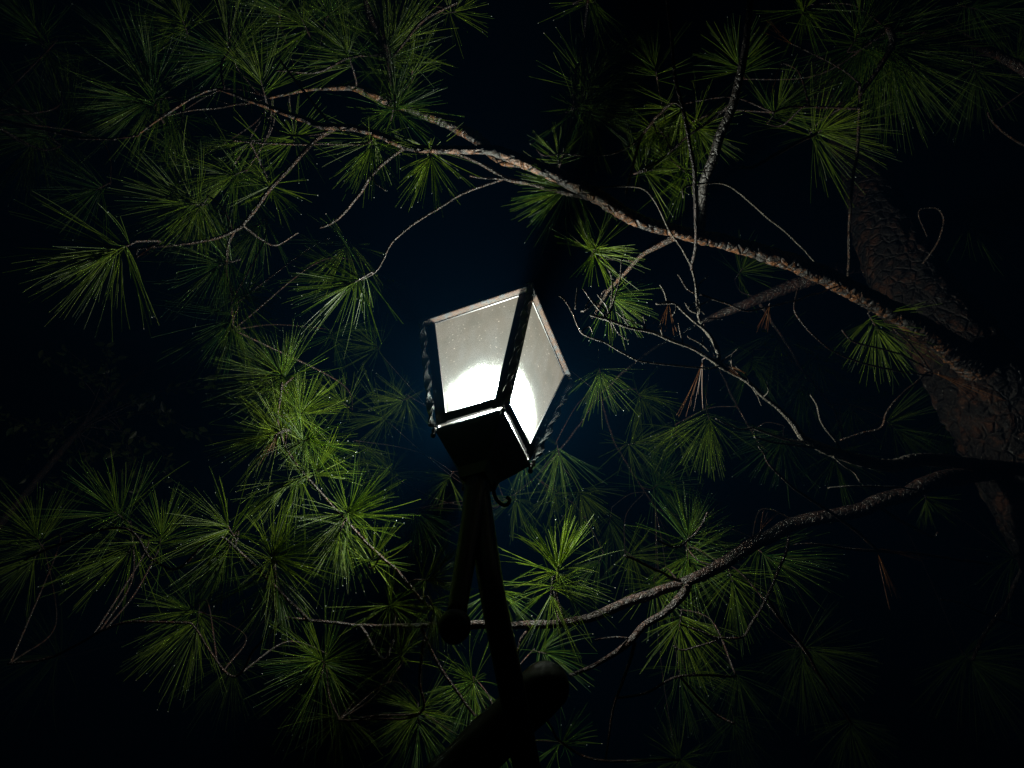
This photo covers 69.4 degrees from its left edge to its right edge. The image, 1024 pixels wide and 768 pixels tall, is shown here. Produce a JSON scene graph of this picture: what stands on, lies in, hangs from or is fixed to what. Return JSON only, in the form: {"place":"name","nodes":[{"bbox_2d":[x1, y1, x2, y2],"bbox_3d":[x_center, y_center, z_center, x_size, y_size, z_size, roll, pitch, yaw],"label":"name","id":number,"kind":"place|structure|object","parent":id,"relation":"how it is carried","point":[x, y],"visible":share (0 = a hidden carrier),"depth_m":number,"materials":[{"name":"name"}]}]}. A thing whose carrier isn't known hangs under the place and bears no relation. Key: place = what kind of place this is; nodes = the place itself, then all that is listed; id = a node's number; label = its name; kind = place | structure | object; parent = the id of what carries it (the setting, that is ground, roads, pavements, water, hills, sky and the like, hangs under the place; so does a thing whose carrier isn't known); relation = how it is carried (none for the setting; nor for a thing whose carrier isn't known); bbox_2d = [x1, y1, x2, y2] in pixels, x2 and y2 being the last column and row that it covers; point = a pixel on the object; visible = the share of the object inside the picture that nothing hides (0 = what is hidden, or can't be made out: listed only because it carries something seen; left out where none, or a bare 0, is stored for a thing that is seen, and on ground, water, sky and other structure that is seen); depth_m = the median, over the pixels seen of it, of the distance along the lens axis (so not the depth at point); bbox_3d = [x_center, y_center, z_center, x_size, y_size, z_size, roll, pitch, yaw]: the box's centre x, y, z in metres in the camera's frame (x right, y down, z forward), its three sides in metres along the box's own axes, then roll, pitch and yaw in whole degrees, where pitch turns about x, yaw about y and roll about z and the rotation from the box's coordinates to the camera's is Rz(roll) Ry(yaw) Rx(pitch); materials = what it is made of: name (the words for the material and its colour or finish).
{"place":"outdoors","nodes":[
{"label":"outdoors","id":0,"kind":"place"},
{"bbox_2d":[0,342,233,530],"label":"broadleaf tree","id":1,"kind":"object","parent":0,"point":[79,431],"visible":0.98,"depth_m":5.42,"materials":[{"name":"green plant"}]},
{"bbox_2d":[0,0,1023,767],"label":"sky","id":2,"kind":"structure","parent":0,"point":[478,248],"materials":[{"name":"black"}]},
{"bbox_3d":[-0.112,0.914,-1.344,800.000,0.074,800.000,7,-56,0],"label":"ground","id":3,"kind":"structure","parent":0,"visible":0},
{"bbox_2d":[418,282,574,767],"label":"street lamp","id":4,"kind":"object","parent":3,"relation":"on","point":[500,379],"visible":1,"depth_m":1.89,"materials":[{"name":"black metal"}]},
{"bbox_2d":[0,0,1023,767],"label":"pine tree","id":5,"kind":"object","parent":3,"relation":"on","point":[962,352],"visible":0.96,"depth_m":2.16,"materials":[{"name":"green plant"}]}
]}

